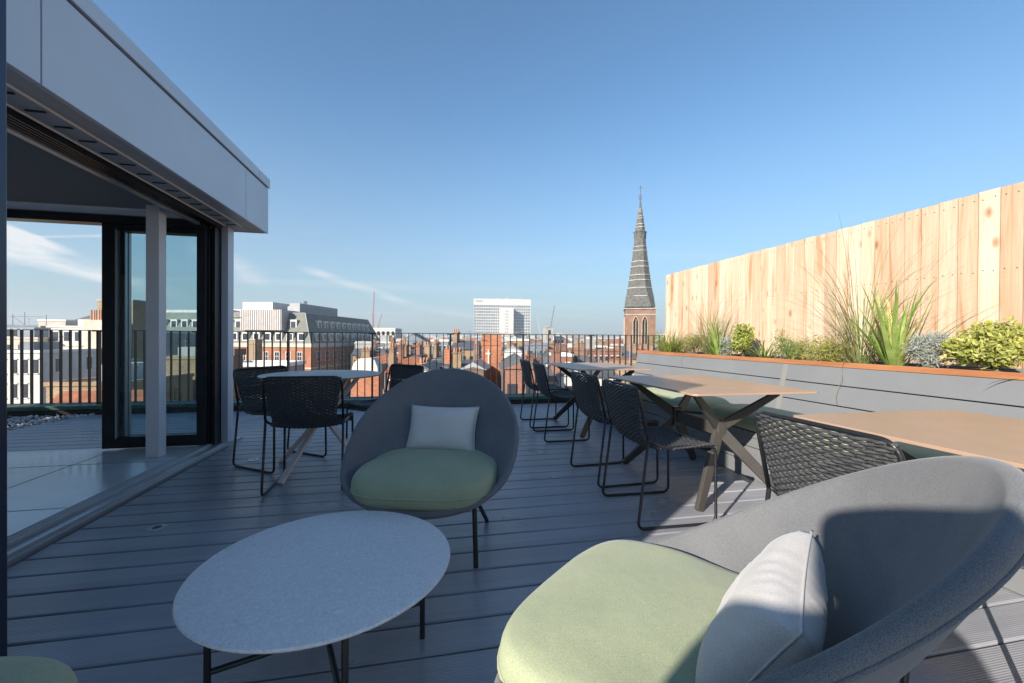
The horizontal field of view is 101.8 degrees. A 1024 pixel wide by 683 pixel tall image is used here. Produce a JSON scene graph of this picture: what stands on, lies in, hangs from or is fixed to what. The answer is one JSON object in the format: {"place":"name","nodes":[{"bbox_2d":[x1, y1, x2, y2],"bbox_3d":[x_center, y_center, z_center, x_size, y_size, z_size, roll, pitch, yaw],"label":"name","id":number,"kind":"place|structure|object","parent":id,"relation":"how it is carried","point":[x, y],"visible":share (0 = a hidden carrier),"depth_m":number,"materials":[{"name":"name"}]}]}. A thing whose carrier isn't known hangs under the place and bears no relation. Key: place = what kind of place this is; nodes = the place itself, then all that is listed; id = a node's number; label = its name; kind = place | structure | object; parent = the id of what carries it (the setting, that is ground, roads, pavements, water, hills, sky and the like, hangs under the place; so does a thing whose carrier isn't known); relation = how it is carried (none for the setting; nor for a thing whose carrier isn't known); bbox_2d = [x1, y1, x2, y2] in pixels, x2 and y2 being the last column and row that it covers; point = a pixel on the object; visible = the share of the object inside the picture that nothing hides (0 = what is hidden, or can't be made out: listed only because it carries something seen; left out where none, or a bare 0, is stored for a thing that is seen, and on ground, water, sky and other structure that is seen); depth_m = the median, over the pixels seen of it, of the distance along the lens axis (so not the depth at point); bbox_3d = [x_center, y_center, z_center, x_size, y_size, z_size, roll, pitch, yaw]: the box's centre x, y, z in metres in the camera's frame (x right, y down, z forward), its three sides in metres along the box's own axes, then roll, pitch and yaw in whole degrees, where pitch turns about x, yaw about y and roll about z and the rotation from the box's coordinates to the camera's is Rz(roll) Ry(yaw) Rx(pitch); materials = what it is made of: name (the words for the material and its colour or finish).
{"place":"outdoors","nodes":[
{"label":"outdoors","id":0,"kind":"place"},
{"bbox_2d":[7,324,37,336],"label":"building","id":1,"kind":"structure","parent":0,"point":[15,326],"depth_m":98.52,"materials":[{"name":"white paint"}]},
{"bbox_2d":[7,327,48,349],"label":"building","id":2,"kind":"structure","parent":0,"point":[36,335],"depth_m":76.29,"materials":[{"name":"beige paint"}]},
{"bbox_2d":[7,413,94,430],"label":"gravel","id":3,"kind":"structure","parent":0,"point":[16,422],"depth_m":5.21,"materials":[{"name":"grey gravel"}]},
{"bbox_2d":[7,341,101,403],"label":"building","id":4,"kind":"structure","parent":0,"point":[46,358],"depth_m":52.01,"materials":[{"name":"grey"}]},
{"bbox_2d":[49,319,89,345],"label":"building","id":5,"kind":"structure","parent":0,"point":[56,329],"depth_m":76.90,"materials":[{"name":"grey stone"}]},
{"bbox_2d":[49,365,169,402],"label":"building","id":6,"kind":"structure","parent":0,"point":[85,396],"depth_m":23.99,"materials":[{"name":"red brick"}]},
{"bbox_2d":[43,359,193,402],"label":"building","id":7,"kind":"structure","parent":0,"point":[184,387],"depth_m":39.89,"materials":[{"name":"beige brick"}]},
{"bbox_2d":[166,339,194,399],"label":"building","id":8,"kind":"structure","parent":0,"point":[184,359],"depth_m":45.68,"materials":[{"name":"beige brick"}]},
{"bbox_2d":[233,317,245,398],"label":"building","id":9,"kind":"structure","parent":0,"point":[236,358],"depth_m":21.95,"materials":[{"name":"brown brick"}]},
{"bbox_2d":[249,339,262,359],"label":"chimney stack","id":10,"kind":"object","parent":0,"point":[252,349],"visible":0.25,"depth_m":54.20,"materials":[{"name":"beige brick"}]},
{"bbox_2d":[243,360,305,398],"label":"building","id":11,"kind":"structure","parent":0,"point":[283,363],"depth_m":39.21,"materials":[{"name":"grey"}]},
{"bbox_2d":[351,340,374,369],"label":"building","id":12,"kind":"structure","parent":0,"point":[353,355],"depth_m":82.43,"materials":[{"name":"beige brick"}]},
{"bbox_2d":[354,335,378,348],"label":"building","id":13,"kind":"structure","parent":0,"point":[362,344],"depth_m":96.75,"materials":[{"name":"grey concrete"}]},
{"bbox_2d":[351,358,382,396],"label":"building","id":14,"kind":"structure","parent":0,"point":[367,380],"depth_m":20.88,"materials":[{"name":"brick"}]},
{"bbox_2d":[355,335,398,343],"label":"building","id":15,"kind":"structure","parent":0,"point":[383,339],"depth_m":118.61,"materials":[{"name":"grey"}]},
{"bbox_2d":[361,347,412,362],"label":"building","id":16,"kind":"structure","parent":0,"point":[384,356],"depth_m":62.90,"materials":[{"name":"orange brick"}]},
{"bbox_2d":[373,328,401,338],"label":"building","id":17,"kind":"structure","parent":0,"point":[391,331],"depth_m":162.97,"materials":[{"name":"grey"}]},
{"bbox_2d":[452,348,473,368],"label":"building","id":18,"kind":"structure","parent":0,"point":[460,363],"depth_m":43.53,"materials":[{"name":"beige brick"}]},
{"bbox_2d":[461,337,491,379],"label":"building","id":19,"kind":"structure","parent":0,"point":[483,368],"depth_m":29.88,"materials":[{"name":"grey brick"}]},
{"bbox_2d":[474,297,530,340],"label":"tower block","id":20,"kind":"structure","parent":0,"point":[506,315],"depth_m":623.10,"materials":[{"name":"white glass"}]},
{"bbox_2d":[7,0,1023,338],"label":"sky","id":21,"kind":"structure","parent":0,"point":[432,158],"materials":[{"name":"blue"}]},
{"bbox_2d":[543,326,552,342],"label":"building","id":22,"kind":"structure","parent":0,"point":[547,330],"depth_m":156.01,"materials":[{"name":"grey concrete"}]},
{"bbox_2d":[585,361,617,385],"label":"building","id":23,"kind":"structure","parent":0,"point":[599,376],"depth_m":43.16,"materials":[{"name":"grey stone"}]},
{"bbox_2d":[600,346,635,385],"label":"building","id":24,"kind":"structure","parent":0,"point":[622,363],"depth_m":43.83,"materials":[{"name":"beige brick"}]},
{"bbox_3d":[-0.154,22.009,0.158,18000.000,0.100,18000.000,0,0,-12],"label":"ground","id":25,"kind":"structure","parent":0,"visible":0},
{"bbox_2d":[37,319,77,327],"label":"building","id":26,"kind":"structure","parent":25,"relation":"on","point":[42,323],"depth_m":87.42,"materials":[{"name":"beige paint"}]},
{"bbox_2d":[84,310,101,363],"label":"chimney block","id":27,"kind":"structure","parent":25,"relation":"on","point":[94,322],"depth_m":60.78,"materials":[{"name":"beige paint"}]},
{"bbox_2d":[96,299,145,361],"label":"chimney stack","id":28,"kind":"object","parent":25,"relation":"on","point":[138,314],"visible":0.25,"depth_m":66.90,"materials":[{"name":"beige brick"}]},
{"bbox_2d":[166,331,194,354],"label":"building","id":29,"kind":"structure","parent":25,"relation":"on","point":[184,335],"depth_m":76.33,"materials":[{"name":"grey concrete"}]},
{"bbox_2d":[166,302,378,396],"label":"mansard block","id":30,"kind":"structure","parent":25,"relation":"on","point":[267,318],"depth_m":106.59,"materials":[{"name":"red brick"}]},
{"bbox_2d":[350,357,388,396],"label":"building","id":31,"kind":"structure","parent":25,"relation":"on","point":[384,365],"depth_m":42.37,"materials":[{"name":"beige brick"}]},
{"bbox_2d":[384,343,416,390],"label":"building","id":32,"kind":"structure","parent":25,"relation":"on","point":[391,352],"depth_m":42.13,"materials":[{"name":"orange brick"}]},
{"bbox_2d":[397,341,420,364],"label":"building","id":33,"kind":"structure","parent":25,"relation":"on","point":[405,359],"depth_m":52.79,"materials":[{"name":"orange brick"}]},
{"bbox_2d":[402,334,428,347],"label":"building","id":34,"kind":"structure","parent":25,"relation":"on","point":[412,338],"depth_m":97.05,"materials":[{"name":"grey stone"}]},
{"bbox_2d":[404,341,432,360],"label":"building","id":35,"kind":"structure","parent":25,"relation":"on","point":[426,350],"depth_m":56.48,"materials":[{"name":"beige brick"}]},
{"bbox_2d":[423,361,442,371],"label":"building","id":36,"kind":"structure","parent":25,"relation":"on","point":[432,365],"depth_m":35.20,"materials":[{"name":"grey stone"}]},
{"bbox_2d":[418,357,453,368],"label":"building","id":37,"kind":"structure","parent":25,"relation":"on","point":[426,360],"depth_m":39.06,"materials":[{"name":"beige paint"}]},
{"bbox_2d":[430,340,442,363],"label":"building","id":38,"kind":"structure","parent":25,"relation":"on","point":[434,352],"depth_m":52.57,"materials":[{"name":"beige brick"}]},
{"bbox_2d":[431,339,451,353],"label":"building","id":39,"kind":"structure","parent":25,"relation":"on","point":[446,342],"depth_m":78.74,"materials":[{"name":"grey"}]},
{"bbox_2d":[444,346,452,364],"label":"chimney stack","id":40,"kind":"object","parent":25,"relation":"on","point":[446,356],"visible":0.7,"depth_m":44.46,"materials":[{"name":"orange brick"}]},
{"bbox_2d":[451,329,481,359],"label":"building","id":41,"kind":"structure","parent":25,"relation":"on","point":[466,351],"depth_m":61.55,"materials":[{"name":"beige brick"}]},
{"bbox_2d":[481,333,501,387],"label":"building","id":42,"kind":"structure","parent":25,"relation":"on","point":[493,355],"depth_m":34.23,"materials":[{"name":"brick"}]},
{"bbox_2d":[502,332,521,357],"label":"building","id":43,"kind":"structure","parent":25,"relation":"on","point":[513,350],"depth_m":48.76,"materials":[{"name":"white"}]},
{"bbox_2d":[506,330,528,349],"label":"building","id":44,"kind":"structure","parent":25,"relation":"on","point":[519,343],"depth_m":76.69,"materials":[{"name":"beige brick"}]},
{"bbox_2d":[498,353,539,393],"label":"building","id":45,"kind":"structure","parent":25,"relation":"on","point":[513,374],"depth_m":27.49,"materials":[{"name":"orange brick"}]},
{"bbox_2d":[524,343,547,353],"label":"building","id":46,"kind":"structure","parent":25,"relation":"on","point":[532,347],"depth_m":72.35,"materials":[{"name":"grey stone"}]},
{"bbox_2d":[521,350,558,392],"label":"building","id":47,"kind":"structure","parent":25,"relation":"on","point":[551,374],"depth_m":43.63,"materials":[{"name":"beige paint"}]},
{"bbox_2d":[537,354,550,366],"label":"building","id":48,"kind":"structure","parent":25,"relation":"on","point":[545,358],"depth_m":50.91,"materials":[{"name":"beige paint"}]},
{"bbox_2d":[549,352,573,362],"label":"building","id":49,"kind":"structure","parent":25,"relation":"on","point":[563,357],"depth_m":53.81,"materials":[{"name":"white brick"}]},
{"bbox_2d":[550,346,585,390],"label":"building","id":50,"kind":"structure","parent":25,"relation":"on","point":[563,374],"depth_m":42.31,"materials":[{"name":"orange brick"}]},
{"bbox_2d":[569,351,592,362],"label":"building","id":51,"kind":"structure","parent":25,"relation":"on","point":[575,359],"depth_m":56.40,"materials":[{"name":"grey brick"}]},
{"bbox_2d":[568,338,618,359],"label":"building","id":52,"kind":"structure","parent":25,"relation":"on","point":[599,353],"depth_m":66.34,"materials":[{"name":"red brick"}]},
{"bbox_2d":[623,185,656,351],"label":"church tower","id":53,"kind":"structure","parent":25,"relation":"on","point":[639,309],"depth_m":108.25,"materials":[{"name":"stone"}]},
{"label":"terrace slab","id":54,"kind":"structure","parent":0,"visible":0},
{"bbox_2d":[6,0,269,568],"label":"pavilion","id":55,"kind":"structure","parent":54,"relation":"on","point":[117,134],"depth_m":3.00,"materials":[{"name":"grey"}]},
{"bbox_2d":[102,223,207,448],"bbox_3d":[-3.208,-0.058,3.747,0.810,2.013,0.042,0,0,-12],"label":"sliding door","id":56,"kind":"structure","parent":55,"relation":"in","point":[111,438],"depth_m":3.69,"materials":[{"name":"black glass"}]},
{"bbox_2d":[120,227,210,443],"bbox_3d":[-3.165,-0.058,3.799,0.725,2.013,0.037,0,0,-12],"label":"sliding door","id":57,"kind":"structure","parent":55,"relation":"in","point":[123,234],"depth_m":3.73,"materials":[{"name":"black metal"}]},
{"bbox_2d":[128,228,211,442],"bbox_3d":[-3.158,-0.058,3.839,0.705,2.013,0.032,0,0,-12],"label":"sliding door","id":58,"kind":"structure","parent":55,"relation":"in","point":[129,234],"depth_m":3.78,"materials":[{"name":"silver metal"}]},
{"bbox_2d":[7,393,593,418],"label":"parapet kerb","id":59,"kind":"structure","parent":54,"relation":"on","point":[137,407],"depth_m":5.75,"materials":[{"name":"grey concrete"}]},
{"bbox_2d":[7,329,97,404],"bbox_3d":[-6.398,0.350,5.684,1.276,1.026,0.070,0,0,-12],"label":"railing panel","id":60,"kind":"object","parent":59,"relation":"on","point":[51,367],"visible":0.93,"depth_m":5.69,"materials":[{"name":"brown metal"}]},
{"bbox_2d":[92,330,196,403],"bbox_3d":[-5.207,0.356,5.928,1.276,1.026,0.070,0,0,-12],"label":"railing panel","id":61,"kind":"object","parent":59,"relation":"on","point":[98,366],"visible":0.56,"depth_m":5.91,"materials":[{"name":"brown metal"}]},
{"bbox_2d":[195,331,280,401],"bbox_3d":[-4.015,0.363,6.173,1.276,1.026,0.070,0,0,-12],"label":"railing panel","id":62,"kind":"object","parent":59,"relation":"on","point":[247,352],"visible":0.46,"depth_m":6.19,"materials":[{"name":"brown metal"}]},
{"bbox_2d":[283,332,370,398],"bbox_3d":[-2.823,0.369,6.417,1.276,1.026,0.070,0,0,-12],"label":"railing panel","id":63,"kind":"object","parent":59,"relation":"on","point":[288,350],"visible":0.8,"depth_m":6.38,"materials":[{"name":"brown metal"}]},
{"bbox_2d":[368,333,450,397],"bbox_3d":[-1.631,0.376,6.662,1.276,1.026,0.070,0,0,-12],"label":"railing panel","id":64,"kind":"object","parent":59,"relation":"on","point":[372,335],"visible":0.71,"depth_m":6.61,"materials":[{"name":"brown metal"}]},
{"bbox_2d":[447,333,522,394],"bbox_3d":[-0.440,0.383,6.906,1.276,1.026,0.070,0,0,-12],"label":"railing panel","id":65,"kind":"object","parent":59,"relation":"on","point":[490,357],"visible":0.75,"depth_m":6.92,"materials":[{"name":"brown metal"}]},
{"bbox_2d":[522,334,585,394],"bbox_3d":[0.752,0.389,7.150,1.276,1.026,0.070,0,0,-12],"label":"railing panel","id":66,"kind":"object","parent":59,"relation":"on","point":[554,354],"visible":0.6,"depth_m":7.13,"materials":[{"name":"brown metal"}]},
{"bbox_2d":[587,335,664,385],"bbox_3d":[2.100,0.397,7.427,1.595,1.026,0.070,0,0,-12],"label":"railing panel","id":67,"kind":"object","parent":59,"relation":"on","point":[590,360],"visible":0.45,"depth_m":7.38,"materials":[{"name":"brown metal"}]},
{"bbox_2d":[7,403,1023,682],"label":"deck","id":68,"kind":"structure","parent":54,"relation":"on","point":[91,601],"depth_m":2.04,"materials":[{"name":"grey wood"}]},
{"bbox_2d":[0,0,7,656],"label":"metal upright","id":69,"kind":"object","parent":68,"relation":"on","point":[3,359],"visible":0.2,"depth_m":1.32,"materials":[{"name":"grey metal"}]},
{"bbox_2d":[0,656,77,682],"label":"lounge chair","id":70,"kind":"object","parent":68,"relation":"on","point":[21,669],"visible":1,"depth_m":0.74,"materials":[{"name":"green fabric"}]},
{"bbox_2d":[146,524,167,530],"bbox_3d":[-1.963,1.028,2.300,0.092,0.004,0.092,0,0,-12],"label":"deck light","id":71,"kind":"object","parent":68,"relation":"attached to","point":[156,527],"visible":1,"depth_m":2.30,"materials":[{"name":"silver metal"}]},
{"bbox_2d":[232,365,326,473],"bbox_3d":[-1.968,0.621,3.532,0.529,0.800,0.515,1,0,23],"label":"woven chair","id":72,"kind":"object","parent":68,"relation":"on","point":[247,380],"visible":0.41,"depth_m":3.49,"materials":[{"name":"black wicker"}]},
{"bbox_2d":[260,376,353,495],"bbox_3d":[-1.452,0.628,3.007,0.515,0.800,0.529,0,0,-13],"label":"woven chair","id":73,"kind":"object","parent":68,"relation":"on","point":[329,416],"visible":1,"depth_m":2.79,"materials":[{"name":"black wicker"}]},
{"bbox_2d":[172,511,449,682],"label":"coffee table","id":74,"kind":"object","parent":68,"relation":"on","point":[328,580],"visible":1,"depth_m":1.18,"materials":[{"name":"stone"}]},
{"bbox_2d":[257,370,380,483],"bbox_3d":[-1.547,0.646,3.394,0.910,0.763,0.910,0,0,-32],"label":"round table","id":75,"kind":"object","parent":68,"relation":"on","point":[305,437],"visible":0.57,"depth_m":3.33,"materials":[{"name":"grey laminate"}]},
{"bbox_2d":[346,364,423,439],"bbox_3d":[-1.169,0.624,3.882,0.515,0.800,0.529,1,1,36],"label":"woven chair","id":76,"kind":"object","parent":68,"relation":"on","point":[397,373],"visible":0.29,"depth_m":4.05,"materials":[{"name":"black wicker"}]},
{"bbox_2d":[340,368,518,568],"bbox_3d":[-0.390,0.605,2.108,0.851,0.883,0.811,0,0,2],"label":"lounge chair","id":77,"kind":"object","parent":68,"relation":"on","point":[383,468],"visible":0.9,"depth_m":2.05,"materials":[{"name":"grey fabric"}]},
{"bbox_2d":[406,405,478,450],"bbox_3d":[-0.382,0.479,2.279,0.392,0.260,0.135,0,-24,7],"label":"scatter cushion","id":78,"kind":"object","parent":77,"relation":"on","point":[451,428],"visible":0.89,"depth_m":2.23,"materials":[{"name":"fabric"}]},
{"bbox_2d":[520,359,568,427],"bbox_3d":[0.382,0.625,5.198,0.529,0.800,0.515,0,0,-12],"label":"woven chair","id":79,"kind":"object","parent":68,"relation":"on","point":[526,368],"visible":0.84,"depth_m":5.05,"materials":[{"name":"black wicker"}]},
{"bbox_2d":[532,362,589,441],"bbox_3d":[0.509,0.631,4.530,0.529,0.800,0.515,0,0,-10],"label":"woven chair","id":80,"kind":"object","parent":68,"relation":"on","point":[540,373],"visible":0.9,"depth_m":4.40,"materials":[{"name":"black wicker"}]},
{"bbox_2d":[545,363,652,437],"bbox_3d":[0.981,0.667,5.030,0.890,0.753,1.210,0,0,-12],"label":"rectangular table","id":81,"kind":"object","parent":68,"relation":"on","point":[597,368],"visible":0.47,"depth_m":4.83,"materials":[{"name":"beige metal"}]},
{"bbox_2d":[570,371,658,487],"bbox_3d":[0.767,0.642,3.245,0.529,0.800,0.515,0,0,-14],"label":"woven chair","id":82,"kind":"object","parent":68,"relation":"on","point":[587,405],"visible":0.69,"depth_m":3.09,"materials":[{"name":"black wicker"}]},
{"bbox_2d":[602,379,717,530],"bbox_3d":[0.877,0.647,2.585,0.529,0.800,0.515,0,0,-10],"label":"woven chair","id":83,"kind":"object","parent":68,"relation":"on","point":[665,437],"visible":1,"depth_m":2.46,"materials":[{"name":"black wicker"}]},
{"bbox_2d":[608,375,817,511],"bbox_3d":[1.382,0.684,3.122,0.890,0.753,1.210,0,0,-12],"label":"rectangular table","id":84,"kind":"object","parent":68,"relation":"on","point":[696,387],"visible":0.94,"depth_m":2.84,"materials":[{"name":"beige laminate"}]},
{"bbox_2d":[494,456,1023,682],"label":"lounge chair","id":85,"kind":"object","parent":68,"relation":"on","point":[923,558],"visible":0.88,"depth_m":0.80,"materials":[{"name":"grey fabric"}]},
{"bbox_2d":[695,530,827,682],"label":"scatter cushion","id":86,"kind":"object","parent":85,"relation":"on","point":[770,618],"visible":0.94,"depth_m":0.67,"materials":[{"name":"fabric"}]},
{"bbox_2d":[600,353,1023,595],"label":"bench","id":87,"kind":"object","parent":68,"relation":"on","point":[861,390],"visible":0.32,"depth_m":3.15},
{"bbox_2d":[624,384,729,412],"bbox_3d":[1.767,0.607,4.660,0.531,0.136,1.497,0,0,-12],"label":"bench cushion","id":88,"kind":"object","parent":87,"relation":"on","point":[672,398],"visible":0.34,"depth_m":4.13,"materials":[{"name":"green fabric"}]},
{"bbox_2d":[711,404,865,453],"bbox_3d":[2.077,0.620,3.147,0.531,0.136,1.287,0,0,-12],"label":"bench cushion","id":89,"kind":"object","parent":87,"relation":"on","point":[726,410],"visible":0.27,"depth_m":3.28,"materials":[{"name":"green fabric"}]},
{"bbox_2d":[637,350,1023,380],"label":"planter","id":90,"kind":"object","parent":87,"relation":"on","point":[966,371],"visible":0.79,"depth_m":2.96,"materials":[{"name":"grey painted timber boards"},{"name":"orange oiled timber"}]},
{"bbox_2d":[643,325,690,352],"bbox_3d":[2.225,-0.028,5.855,0.884,0.443,0.855,0,0,-12],"label":"grass tuft","id":91,"kind":"object","parent":90,"relation":"in","point":[669,346],"visible":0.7,"depth_m":5.75,"materials":[{"name":"green plant"}]},
{"bbox_2d":[678,333,706,353],"bbox_3d":[2.340,0.038,5.322,0.361,0.340,0.464,0,0,-12],"label":"shrub","id":92,"kind":"object","parent":90,"relation":"in","point":[693,345],"visible":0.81,"depth_m":5.32,"materials":[{"name":"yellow plant"}]},
{"bbox_2d":[695,313,729,354],"bbox_3d":[2.418,-0.087,4.881,0.687,0.581,0.672,0,0,-12],"label":"strappy plant","id":93,"kind":"object","parent":90,"relation":"in","point":[716,347],"visible":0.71,"depth_m":4.83,"materials":[{"name":"green plant"}]},
{"bbox_2d":[675,285,758,354],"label":"wispy grass","id":94,"kind":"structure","parent":90,"relation":"in","point":[708,350],"depth_m":5.03,"materials":[{"name":"green plant"}]},
{"bbox_2d":[718,336,737,355],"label":"silver shrub","id":95,"kind":"object","parent":90,"relation":"on","point":[728,341],"visible":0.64,"depth_m":4.66,"materials":[{"name":"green plant"}]},
{"bbox_2d":[727,322,755,356],"bbox_3d":[2.486,-0.004,4.510,0.312,0.418,0.350,0,0,-12],"label":"variegated shrub","id":96,"kind":"object","parent":90,"relation":"in","point":[740,339],"visible":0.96,"depth_m":4.48,"materials":[{"name":"yellow plant"}]},
{"bbox_2d":[739,336,783,357],"bbox_3d":[2.552,0.064,4.186,0.648,0.288,0.593,0,0,-12],"label":"grass tuft","id":97,"kind":"object","parent":90,"relation":"in","point":[758,354],"visible":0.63,"depth_m":4.13,"materials":[{"name":"green plant"}]},
{"bbox_2d":[770,327,808,359],"bbox_3d":[2.653,0.041,3.914,0.385,0.351,0.381,0,1,-42],"label":"herb","id":98,"kind":"object","parent":90,"relation":"on","point":[788,348],"visible":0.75,"depth_m":3.89,"materials":[{"name":"green plant"}]},
{"bbox_2d":[791,331,853,366],"bbox_3d":[2.705,0.069,3.577,0.474,0.331,0.526,0,0,-12],"label":"shrub","id":99,"kind":"object","parent":90,"relation":"in","point":[815,349],"visible":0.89,"depth_m":3.48,"materials":[{"name":"plant"}]},
{"bbox_2d":[743,207,1005,363],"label":"wispy grass","id":100,"kind":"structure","parent":90,"relation":"in","point":[857,357],"depth_m":3.26,"materials":[{"name":"green plant"}]},
{"bbox_2d":[820,282,1004,365],"bbox_3d":[2.722,-0.124,2.967,0.810,0.688,0.765,0,0,-12],"label":"cordyline","id":101,"kind":"object","parent":90,"relation":"on","point":[889,350],"visible":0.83,"depth_m":2.94,"materials":[{"name":"green plant"}]},
{"bbox_2d":[901,328,957,367],"bbox_3d":[2.790,0.064,2.780,0.235,0.312,0.304,0,0,-12],"label":"silver shrub","id":102,"kind":"object","parent":90,"relation":"on","point":[914,347],"visible":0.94,"depth_m":2.77,"materials":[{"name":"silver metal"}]},
{"bbox_2d":[939,315,1023,370],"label":"variegated shrub","id":103,"kind":"object","parent":90,"relation":"in","point":[998,345],"visible":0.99,"depth_m":2.43,"materials":[{"name":"yellow plant"}]},
{"bbox_2d":[863,440,1023,471],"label":"bench cushion","id":104,"kind":"object","parent":87,"relation":"on","point":[917,452],"visible":0.1,"depth_m":2.14,"materials":[{"name":"green fabric"}]},
{"bbox_2d":[665,181,1023,368],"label":"timber fence","id":105,"kind":"object","parent":68,"relation":"on","point":[993,244],"visible":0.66,"depth_m":3.48,"materials":[{"name":"brown wood"}]},
{"bbox_2d":[754,411,1023,682],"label":"woven chair","id":106,"kind":"object","parent":68,"relation":"on","point":[886,445],"visible":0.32,"depth_m":1.33,"materials":[{"name":"black wicker"}]},
{"bbox_2d":[793,409,1023,468],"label":"rectangular table","id":107,"kind":"object","parent":68,"relation":"on","point":[963,433],"visible":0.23,"depth_m":1.52,"materials":[{"name":"beige wood"}]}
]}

